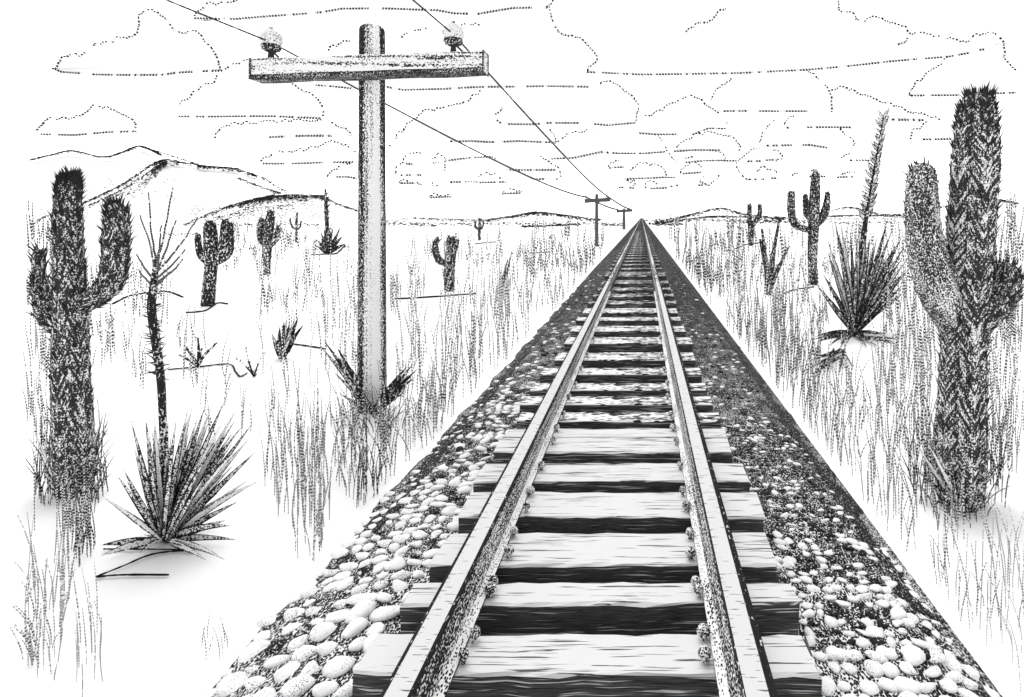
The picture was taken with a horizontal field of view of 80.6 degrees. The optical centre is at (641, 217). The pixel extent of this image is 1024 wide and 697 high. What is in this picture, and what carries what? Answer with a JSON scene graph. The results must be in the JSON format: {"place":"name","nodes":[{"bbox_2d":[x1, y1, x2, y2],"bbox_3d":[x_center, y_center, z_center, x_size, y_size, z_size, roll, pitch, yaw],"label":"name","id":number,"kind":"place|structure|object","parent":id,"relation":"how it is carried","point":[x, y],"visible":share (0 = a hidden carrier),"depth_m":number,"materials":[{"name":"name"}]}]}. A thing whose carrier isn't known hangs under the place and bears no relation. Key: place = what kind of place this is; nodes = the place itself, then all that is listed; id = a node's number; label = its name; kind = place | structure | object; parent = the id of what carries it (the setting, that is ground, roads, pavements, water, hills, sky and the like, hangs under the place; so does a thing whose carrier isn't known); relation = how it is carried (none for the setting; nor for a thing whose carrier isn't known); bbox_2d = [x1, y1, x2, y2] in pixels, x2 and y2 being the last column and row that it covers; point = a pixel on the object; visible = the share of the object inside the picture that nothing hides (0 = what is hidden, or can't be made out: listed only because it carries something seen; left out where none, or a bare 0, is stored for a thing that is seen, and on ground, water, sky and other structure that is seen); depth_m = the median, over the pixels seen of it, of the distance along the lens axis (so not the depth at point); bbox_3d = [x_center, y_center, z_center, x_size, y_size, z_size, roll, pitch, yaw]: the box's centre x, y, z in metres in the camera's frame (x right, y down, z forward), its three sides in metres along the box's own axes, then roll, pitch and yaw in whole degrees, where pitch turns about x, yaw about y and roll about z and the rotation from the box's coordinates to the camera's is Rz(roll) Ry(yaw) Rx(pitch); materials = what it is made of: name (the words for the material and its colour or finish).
{"place":"outdoors","nodes":[
{"label":"outdoors","id":0,"kind":"place"},
{"bbox_2d":[33,104,141,136],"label":"cloud","id":1,"kind":"structure","parent":0,"point":[92,119],"depth_m":1864.63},
{"bbox_2d":[0,145,197,217],"bbox_3d":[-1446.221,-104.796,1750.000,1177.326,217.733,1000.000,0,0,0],"label":"hill","id":2,"kind":"structure","parent":0,"point":[22,182],"depth_m":1591.54,"materials":[{"name":"white"}]},
{"bbox_2d":[51,8,225,76],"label":"cloud","id":3,"kind":"structure","parent":0,"point":[156,43],"depth_m":1075.75,"materials":[{"name":"white"}]},
{"bbox_2d":[34,159,291,223],"bbox_3d":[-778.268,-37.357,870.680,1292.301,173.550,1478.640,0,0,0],"label":"hill","id":4,"kind":"structure","parent":0,"point":[209,188],"depth_m":1108.97,"materials":[{"name":"white"}]},
{"bbox_2d":[174,59,324,118],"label":"cloud","id":5,"kind":"structure","parent":0,"point":[233,91],"depth_m":1543.14,"materials":[{"name":"white"}]},
{"bbox_2d":[214,118,353,138],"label":"cloud","id":6,"kind":"structure","parent":0,"point":[285,129],"depth_m":1945.70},
{"bbox_2d":[183,193,418,225],"bbox_3d":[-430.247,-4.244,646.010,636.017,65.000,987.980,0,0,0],"label":"hill","id":7,"kind":"structure","parent":0,"point":[304,205],"depth_m":794.07,"materials":[{"name":"white"}]},
{"bbox_2d":[10,198,603,696],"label":"tall grass","id":8,"kind":"structure","parent":0,"point":[316,454],"depth_m":7.42,"materials":[{"name":"plant"}]},
{"bbox_2d":[260,139,357,164],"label":"cloud","id":9,"kind":"structure","parent":0,"point":[335,152],"depth_m":2868.67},
{"bbox_2d":[326,162,357,179],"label":"cloud","id":10,"kind":"structure","parent":0,"point":[347,170],"depth_m":3995.64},
{"bbox_2d":[193,0,553,20],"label":"cloud","id":11,"kind":"structure","parent":0,"point":[236,10],"depth_m":771.57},
{"bbox_2d":[388,144,429,176],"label":"cloud","id":12,"kind":"structure","parent":0,"point":[417,164],"depth_m":3668.13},
{"bbox_2d":[398,179,422,185],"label":"cloud","id":13,"kind":"structure","parent":0,"point":[402,182],"depth_m":4848.25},
{"bbox_2d":[429,192,452,198],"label":"cloud","id":14,"kind":"structure","parent":0,"point":[436,195],"depth_m":7965.08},
{"bbox_2d":[315,22,588,91],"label":"cloud","id":15,"kind":"structure","parent":0,"point":[511,66],"depth_m":1202.99,"materials":[{"name":"white"}]},
{"bbox_2d":[431,180,477,186],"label":"cloud","id":16,"kind":"structure","parent":0,"point":[445,183],"depth_m":4853.22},
{"bbox_2d":[431,152,492,171],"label":"cloud","id":17,"kind":"structure","parent":0,"point":[457,164],"depth_m":3390.01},
{"bbox_2d":[393,90,556,143],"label":"cloud","id":18,"kind":"structure","parent":0,"point":[471,119],"depth_m":2052.81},
{"bbox_2d":[478,172,505,183],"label":"cloud","id":19,"kind":"structure","parent":0,"point":[489,178],"depth_m":4473.98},
{"bbox_2d":[386,211,600,227],"bbox_3d":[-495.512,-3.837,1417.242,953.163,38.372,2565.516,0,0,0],"label":"hill","id":20,"kind":"structure","parent":0,"point":[531,214],"depth_m":1866.46,"materials":[{"name":"white"}]},
{"bbox_2d":[0,217,1023,696],"bbox_3d":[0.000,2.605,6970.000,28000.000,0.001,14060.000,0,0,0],"label":"ground","id":21,"kind":"structure","parent":0,"point":[152,633],"depth_m":7.48,"materials":[{"name":"sand"}]},
{"bbox_2d":[35,433,52,482],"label":"agave","id":22,"kind":"object","parent":21,"relation":"on","point":[43,455],"visible":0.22,"depth_m":5.51,"materials":[{"name":"grey plant"}]},
{"bbox_2d":[24,164,137,499],"bbox_3d":[-5.296,1.092,5.544,0.983,3.200,0.363,0,0,0],"label":"saguaro cactus","id":23,"kind":"object","parent":21,"relation":"on","point":[65,307],"visible":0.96,"depth_m":5.47,"materials":[{"name":"grey"}]},
{"bbox_2d":[88,413,105,475],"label":"agave","id":24,"kind":"object","parent":21,"relation":"on","point":[95,438],"visible":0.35,"depth_m":5.62,"materials":[{"name":"grey plant"}]},
{"bbox_2d":[96,573,168,577],"bbox_3d":[-3.668,2.585,4.239,0.498,0.018,0.029,0,0,-3],"label":"dry stick","id":25,"kind":"object","parent":21,"relation":"on","point":[132,574],"visible":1,"depth_m":4.24,"materials":[{"name":"black"}]},
{"bbox_2d":[103,548,182,549],"bbox_3d":[-3.845,2.585,4.569,0.688,0.016,0.016,0,0,1],"label":"dry stick","id":26,"kind":"object","parent":21,"relation":"on","point":[142,548],"visible":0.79,"depth_m":4.57,"materials":[{"name":"black"}]},
{"bbox_2d":[95,549,194,577],"bbox_3d":[-3.733,2.585,4.438,0.572,0.017,0.140,0,0,-36],"label":"dry stick","id":27,"kind":"object","parent":21,"relation":"on","point":[143,557],"visible":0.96,"depth_m":4.47,"materials":[{"name":"black"}]},
{"bbox_2d":[101,188,257,559],"bbox_3d":[-3.723,1.237,4.718,1.502,2.943,0.880,0,0,0],"label":"yucca","id":28,"kind":"object","parent":21,"relation":"on","point":[182,490],"visible":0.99,"depth_m":4.67,"materials":[{"name":"grey plant"}]},
{"bbox_2d":[178,337,216,365],"bbox_3d":[-7.702,2.340,10.183,0.691,0.565,0.116,0,0,0],"label":"ocotillo","id":29,"kind":"object","parent":21,"relation":"on","point":[199,360],"visible":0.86,"depth_m":10.17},
{"bbox_2d":[168,363,247,376],"bbox_3d":[-7.194,2.585,10.014,1.600,0.032,0.578,0,0,16],"label":"dry stick","id":30,"kind":"object","parent":21,"relation":"on","point":[236,372],"visible":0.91,"depth_m":10.06,"materials":[{"name":"black"}]},
{"bbox_2d":[194,218,235,306],"bbox_3d":[-12.533,1.367,17.229,1.189,2.741,0.424,0,0,0],"label":"saguaro cactus","id":31,"kind":"object","parent":21,"relation":"on","point":[211,253],"visible":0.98,"depth_m":17.14,"materials":[{"name":"grey"}]},
{"bbox_2d":[235,345,265,376],"bbox_3d":[-6.379,2.351,9.573,0.526,0.522,0.105,0,0,0],"label":"ocotillo","id":32,"kind":"object","parent":21,"relation":"on","point":[253,372],"visible":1,"depth_m":9.57,"materials":[{"name":"grey plant"}]},
{"bbox_2d":[256,208,281,274],"bbox_3d":[-16.916,1.193,26.673,1.238,3.221,0.478,0,0,0],"label":"saguaro cactus","id":33,"kind":"object","parent":21,"relation":"on","point":[268,237],"visible":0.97,"depth_m":26.55,"materials":[{"name":"grey"}]},
{"bbox_2d":[272,316,303,358],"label":"agave","id":34,"kind":"object","parent":21,"relation":"on","point":[290,336],"visible":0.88,"depth_m":10.74,"materials":[{"name":"grey plant"}]},
{"bbox_2d":[289,212,302,241],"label":"saguaro cactus","id":35,"kind":"object","parent":21,"relation":"on","point":[296,228],"visible":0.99,"depth_m":60.47,"materials":[{"name":"grey"}]},
{"bbox_2d":[317,188,344,252],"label":"yucca","id":36,"kind":"object","parent":21,"relation":"on","point":[325,241],"visible":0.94,"depth_m":42.16,"materials":[{"name":"grey"}]},
{"bbox_2d":[321,341,415,413],"bbox_3d":[-3.663,2.147,7.793,1.391,0.976,0.673,0,0,0],"label":"agave","id":37,"kind":"object","parent":21,"relation":"on","point":[346,371],"visible":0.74,"depth_m":7.71,"materials":[{"name":"grey plant"}]},
{"bbox_2d":[249,21,488,413],"bbox_3d":[-3.527,0.059,7.816,3.013,5.292,0.626,0,0,0],"label":"utility pole","id":38,"kind":"object","parent":21,"relation":"on","point":[371,67],"visible":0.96,"depth_m":7.77,"materials":[{"name":"grey wood"}]},
{"bbox_2d":[166,0,265,40],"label":"wire","id":39,"kind":"object","parent":38,"relation":"attached to","point":[216,20],"visible":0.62,"depth_m":6.65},
{"bbox_2d":[412,0,450,31],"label":"wire","id":40,"kind":"object","parent":38,"relation":"attached to","point":[432,16],"visible":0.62,"depth_m":6.86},
{"bbox_2d":[282,47,586,197],"bbox_3d":[-4.834,-1.929,29.757,0.158,0.712,44.226,0,0,0],"label":"wire","id":41,"kind":"object","parent":38,"relation":"attached to","point":[462,143],"visible":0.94,"depth_m":16.36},
{"bbox_2d":[462,44,607,196],"bbox_3d":[-2.798,-2.085,29.756,0.158,0.614,44.229,0,0,-1],"label":"wire","id":42,"kind":"object","parent":38,"relation":"attached to","point":[541,131],"visible":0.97,"depth_m":15.20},
{"bbox_2d":[395,293,475,299],"bbox_3d":[-6.676,2.585,19.134,2.559,0.076,0.148,0,0,-31],"label":"dry stick","id":43,"kind":"object","parent":21,"relation":"on","point":[432,296],"visible":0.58,"depth_m":18.98,"materials":[{"name":"black"}]},
{"bbox_2d":[431,234,459,290],"bbox_3d":[-6.934,1.642,20.752,1.060,2.138,0.471,0,0,0],"label":"saguaro cactus","id":44,"kind":"object","parent":21,"relation":"on","point":[447,262],"visible":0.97,"depth_m":20.63,"materials":[{"name":"grey"}]},
{"bbox_2d":[473,218,483,239],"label":"saguaro cactus","id":45,"kind":"object","parent":21,"relation":"on","point":[479,228],"visible":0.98,"depth_m":65.80,"materials":[{"name":"grey"}]},
{"bbox_2d":[357,218,640,536],"bbox_3d":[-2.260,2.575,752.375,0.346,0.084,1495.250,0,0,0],"label":"cinder edge","id":46,"kind":"object","parent":21,"relation":"on","point":[433,460],"visible":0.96,"depth_m":7.12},
{"bbox_2d":[502,251,513,294],"bbox_3d":[-4.449,1.865,19.313,0.532,1.514,0.216,0,0,0],"label":"ocotillo","id":47,"kind":"object","parent":21,"relation":"on","point":[505,272],"visible":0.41,"depth_m":19.29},
{"bbox_2d":[165,218,903,235],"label":"desert scrub","id":48,"kind":"object","parent":21,"relation":"on","point":[676,223],"visible":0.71,"depth_m":199.10,"materials":[{"name":"grey"}]},
{"bbox_2d":[584,194,610,246],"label":"utility pole","id":49,"kind":"object","parent":21,"relation":"on","point":[596,200],"visible":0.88,"depth_m":51.94,"materials":[{"name":"grey"}]},
{"bbox_2d":[212,218,1002,696],"bbox_3d":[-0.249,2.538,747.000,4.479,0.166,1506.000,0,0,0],"label":"track bed","id":50,"kind":"object","parent":21,"relation":"on","point":[698,314],"visible":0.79,"depth_m":4.72,"materials":[{"name":"gravel"}]},
{"bbox_2d":[199,273,603,696],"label":"ballast","id":51,"kind":"structure","parent":50,"relation":"on","point":[354,617],"depth_m":4.03,"materials":[{"name":"stone"}]},
{"bbox_2d":[352,623,821,696],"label":"railroad tie","id":52,"kind":"object","parent":50,"relation":"on","point":[574,665],"visible":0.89,"depth_m":2.93,"materials":[{"name":"wood"}]},
{"bbox_2d":[380,219,640,696],"bbox_3d":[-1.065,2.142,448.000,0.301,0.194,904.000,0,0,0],"label":"steel rail","id":53,"kind":"object","parent":52,"relation":"on","point":[428,664],"visible":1,"depth_m":3.69,"materials":[{"name":"metal"}]},
{"bbox_2d":[642,220,777,696],"bbox_3d":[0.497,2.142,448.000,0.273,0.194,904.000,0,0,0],"label":"steel rail","id":54,"kind":"object","parent":52,"relation":"on","point":[741,664],"visible":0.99,"depth_m":3.68,"materials":[{"name":"metal"}]},
{"bbox_2d":[400,575,799,636],"bbox_3d":[-0.238,2.361,3.509,2.323,0.382,0.227,0,0,0],"label":"railroad tie","id":55,"kind":"object","parent":50,"relation":"on","point":[632,608],"visible":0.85,"depth_m":3.42,"materials":[{"name":"wood"}]},
{"bbox_2d":[429,526,776,584],"bbox_3d":[-0.247,2.361,3.984,2.265,0.383,0.419,0,0,0],"label":"railroad tie","id":56,"kind":"object","parent":50,"relation":"on","point":[658,558],"visible":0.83,"depth_m":3.86,"materials":[{"name":"wood"}]},
{"bbox_2d":[458,486,764,533],"bbox_3d":[-0.228,2.361,4.601,2.329,0.382,0.433,0,0,0],"label":"railroad tie","id":57,"kind":"object","parent":50,"relation":"on","point":[604,512],"visible":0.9,"depth_m":4.46,"materials":[{"name":"wood"}]},
{"bbox_2d":[473,461,749,492],"bbox_3d":[-0.246,2.361,5.174,2.372,0.382,0.396,0,0,0],"label":"railroad tie","id":58,"kind":"object","parent":50,"relation":"on","point":[617,478],"visible":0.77,"depth_m":5.06,"materials":[{"name":"wood"}]},
{"bbox_2d":[494,436,731,463],"bbox_3d":[-0.275,2.361,5.792,2.315,0.383,0.392,0,0,0],"label":"railroad tie","id":59,"kind":"object","parent":50,"relation":"on","point":[604,451],"visible":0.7,"depth_m":5.64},
{"bbox_2d":[503,423,728,439],"bbox_3d":[-0.263,2.361,6.117,2.310,0.383,0.265,0,0,0],"label":"railroad tie","id":60,"kind":"object","parent":50,"relation":"on","point":[624,433],"visible":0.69,"depth_m":6.09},
{"bbox_2d":[520,393,712,413],"bbox_3d":[-0.304,2.357,7.204,2.318,0.375,0.317,0,0,0],"label":"railroad tie","id":61,"kind":"object","parent":50,"relation":"on","point":[612,404],"visible":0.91,"depth_m":7.05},
{"bbox_2d":[530,379,706,395],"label":"railroad tie","id":62,"kind":"object","parent":50,"relation":"on","point":[619,389],"visible":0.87,"depth_m":7.64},
{"bbox_2d":[517,410,720,428],"bbox_3d":[-0.253,2.361,6.620,2.267,0.383,0.318,0,0,0],"label":"railroad tie","id":63,"kind":"object","parent":50,"relation":"on","point":[613,420],"visible":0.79,"depth_m":6.49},
{"bbox_2d":[540,365,701,382],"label":"railroad tie","id":64,"kind":"object","parent":50,"relation":"on","point":[621,375],"visible":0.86,"depth_m":8.40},
{"bbox_2d":[555,352,694,367],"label":"railroad tie","id":65,"kind":"object","parent":50,"relation":"on","point":[625,360],"visible":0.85,"depth_m":9.24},
{"bbox_2d":[570,326,685,336],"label":"railroad tie","id":66,"kind":"object","parent":50,"relation":"on","point":[629,331],"visible":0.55,"depth_m":11.57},
{"bbox_2d":[564,335,692,352],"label":"railroad tie","id":67,"kind":"object","parent":50,"relation":"on","point":[626,344],"visible":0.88,"depth_m":10.44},
{"bbox_2d":[576,317,680,325],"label":"railroad tie","id":68,"kind":"object","parent":50,"relation":"on","point":[629,321],"visible":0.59,"depth_m":12.79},
{"bbox_2d":[583,308,677,316],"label":"railroad tie","id":69,"kind":"object","parent":50,"relation":"on","point":[630,312],"visible":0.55,"depth_m":13.81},
{"bbox_2d":[587,300,676,308],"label":"railroad tie","id":70,"kind":"object","parent":50,"relation":"on","point":[633,304],"visible":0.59,"depth_m":15.21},
{"bbox_2d":[592,293,673,299],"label":"railroad tie","id":71,"kind":"object","parent":50,"relation":"on","point":[635,296],"visible":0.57,"depth_m":16.60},
{"bbox_2d":[597,287,670,292],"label":"railroad tie","id":72,"kind":"object","parent":50,"relation":"on","point":[635,289],"visible":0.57,"depth_m":18.05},
{"bbox_2d":[604,272,665,279],"bbox_3d":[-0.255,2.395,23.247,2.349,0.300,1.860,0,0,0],"label":"railroad tie","id":73,"kind":"object","parent":50,"relation":"on","point":[635,275],"visible":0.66,"depth_m":22.32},
{"bbox_2d":[601,280,668,286],"bbox_3d":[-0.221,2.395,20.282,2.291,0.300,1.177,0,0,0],"label":"railroad tie","id":74,"kind":"object","parent":50,"relation":"on","point":[635,283],"visible":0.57,"depth_m":19.85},
{"bbox_2d":[609,268,661,271],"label":"railroad tie","id":75,"kind":"object","parent":50,"relation":"on","point":[635,269],"visible":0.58,"depth_m":25.27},
{"bbox_2d":[611,264,659,267],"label":"railroad tie","id":76,"kind":"object","parent":50,"relation":"on","point":[635,265],"visible":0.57,"depth_m":27.43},
{"bbox_2d":[613,260,659,264],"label":"railroad tie","id":77,"kind":"object","parent":50,"relation":"on","point":[637,261],"visible":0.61,"depth_m":29.64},
{"bbox_2d":[617,255,656,257],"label":"railroad tie","id":78,"kind":"object","parent":50,"relation":"on","point":[638,256],"visible":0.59,"depth_m":34.02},
{"bbox_2d":[664,272,999,696],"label":"ballast","id":79,"kind":"structure","parent":50,"relation":"on","point":[910,654],"depth_m":3.78,"materials":[{"name":"gravel"}]},
{"bbox_2d":[747,202,762,245],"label":"saguaro cactus","id":80,"kind":"object","parent":21,"relation":"on","point":[750,222],"visible":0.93,"depth_m":53.17,"materials":[{"name":"grey"}]},
{"bbox_2d":[759,218,789,294],"bbox_3d":[4.443,1.334,19.652,1.051,2.589,0.225,0,0,0],"label":"ocotillo","id":81,"kind":"object","parent":21,"relation":"on","point":[772,274],"visible":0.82,"depth_m":19.60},
{"bbox_2d":[645,222,947,623],"bbox_3d":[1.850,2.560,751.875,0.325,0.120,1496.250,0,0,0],"label":"cinder edge","id":82,"kind":"object","parent":21,"relation":"on","point":[849,505],"visible":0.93,"depth_m":5.71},
{"bbox_2d":[787,170,830,284],"bbox_3d":[6.453,0.445,22.640,1.780,4.660,0.508,0,0,0],"label":"saguaro cactus","id":83,"kind":"object","parent":21,"relation":"on","point":[814,216],"visible":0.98,"depth_m":22.49,"materials":[{"name":"grey"}]},
{"bbox_2d":[811,108,908,376],"bbox_3d":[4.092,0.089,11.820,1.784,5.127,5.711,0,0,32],"label":"yucca","id":84,"kind":"object","parent":21,"relation":"on","point":[862,285],"visible":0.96,"depth_m":13.22,"materials":[{"name":"grey plant"}]},
{"bbox_2d":[913,440,1001,508],"bbox_3d":[2.827,2.297,5.343,0.952,0.672,0.468,0,0,-20],"label":"agave","id":85,"kind":"object","parent":21,"relation":"on","point":[989,474],"visible":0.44,"depth_m":5.19,"materials":[{"name":"grey plant"}]},
{"bbox_2d":[900,81,1023,512],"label":"saguaro cactus","id":86,"kind":"object","parent":21,"relation":"on","point":[968,290],"visible":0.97,"depth_m":5.19,"materials":[{"name":"grey"}]},
{"bbox_2d":[501,187,522,194],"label":"cloud","id":87,"kind":"structure","parent":0,"point":[511,191],"depth_m":6560.47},
{"bbox_2d":[0,0,1023,216],"label":"sky","id":88,"kind":"structure","parent":0,"point":[34,34],"materials":[{"name":"white"}]},
{"bbox_2d":[486,155,561,180],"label":"cloud","id":89,"kind":"structure","parent":0,"point":[541,168],"depth_m":4068.29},
{"bbox_2d":[493,80,638,126],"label":"cloud","id":90,"kind":"structure","parent":0,"point":[606,104],"depth_m":1669.82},
{"bbox_2d":[551,128,675,161],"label":"cloud","id":91,"kind":"structure","parent":0,"point":[591,143],"depth_m":2762.42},
{"bbox_2d":[608,159,623,168],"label":"cloud","id":92,"kind":"structure","parent":0,"point":[615,164],"depth_m":3106.78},
{"bbox_2d":[618,178,635,189],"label":"cloud","id":93,"kind":"structure","parent":0,"point":[628,184],"depth_m":5326.16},
{"bbox_2d":[626,162,675,179],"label":"cloud","id":94,"kind":"structure","parent":0,"point":[643,171],"depth_m":3995.36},
{"bbox_2d":[644,180,680,189],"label":"cloud","id":95,"kind":"structure","parent":0,"point":[653,184],"depth_m":5592.21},
{"bbox_2d":[636,94,727,135],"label":"cloud","id":96,"kind":"structure","parent":0,"point":[688,116],"depth_m":1849.22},
{"bbox_2d":[679,162,702,174],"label":"cloud","id":97,"kind":"structure","parent":0,"point":[691,168],"depth_m":3550.94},
{"bbox_2d":[673,130,740,152],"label":"cloud","id":98,"kind":"structure","parent":0,"point":[711,141],"depth_m":2306.76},
{"bbox_2d":[695,174,719,186],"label":"cloud","id":99,"kind":"structure","parent":0,"point":[706,180],"depth_m":4863.36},
{"bbox_2d":[683,151,737,163],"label":"cloud","id":100,"kind":"structure","parent":0,"point":[707,156],"depth_m":2796.56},
{"bbox_2d":[654,207,804,224],"bbox_3d":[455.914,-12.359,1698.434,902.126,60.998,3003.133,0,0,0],"label":"hill","id":101,"kind":"structure","parent":0,"point":[720,212],"depth_m":2278.49,"materials":[{"name":"white"}]},
{"bbox_2d":[735,147,765,180],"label":"cloud","id":102,"kind":"structure","parent":0,"point":[746,170],"depth_m":4068.29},
{"bbox_2d":[549,0,975,75],"bbox_3d":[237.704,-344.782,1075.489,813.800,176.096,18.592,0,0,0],"label":"cloud","id":103,"kind":"structure","parent":0,"point":[669,37],"depth_m":1070.60,"materials":[{"name":"white"}]},
{"bbox_2d":[747,148,783,162],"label":"cloud","id":104,"kind":"structure","parent":0,"point":[772,154],"depth_m":2728.35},
{"bbox_2d":[756,166,777,179],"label":"cloud","id":105,"kind":"structure","parent":0,"point":[765,172],"depth_m":3994.81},
{"bbox_2d":[706,71,832,112],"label":"cloud","id":106,"kind":"structure","parent":0,"point":[793,92],"depth_m":1443.59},
{"bbox_2d":[791,168,825,177],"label":"cloud","id":107,"kind":"structure","parent":0,"point":[805,174],"depth_m":3791.15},
{"bbox_2d":[756,119,880,161],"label":"cloud","id":108,"kind":"structure","parent":0,"point":[838,143],"depth_m":2728.73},
{"bbox_2d":[836,170,854,178],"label":"cloud","id":109,"kind":"structure","parent":0,"point":[847,174],"depth_m":3847.55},
{"bbox_2d":[669,181,1023,692],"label":"tall grass","id":110,"kind":"structure","parent":0,"point":[776,310],"depth_m":8.63,"materials":[{"name":"plant"}]},
{"bbox_2d":[784,85,940,128],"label":"cloud","id":111,"kind":"structure","parent":0,"point":[854,109],"depth_m":1708.06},
{"bbox_2d":[770,199,1023,219],"bbox_3d":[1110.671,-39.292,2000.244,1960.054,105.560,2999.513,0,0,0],"label":"hill","id":112,"kind":"structure","parent":0,"point":[844,212],"depth_m":2614.04,"materials":[{"name":"white"}]},
{"bbox_2d":[908,121,952,140],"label":"cloud","id":113,"kind":"structure","parent":0,"point":[926,130],"depth_m":1962.77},
{"bbox_2d":[908,54,1015,96],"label":"cloud","id":114,"kind":"structure","parent":0,"point":[949,76],"depth_m":1257.06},
{"bbox_2d":[970,31,1016,71],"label":"cloud","id":115,"kind":"structure","parent":0,"point":[988,43],"depth_m":1035.91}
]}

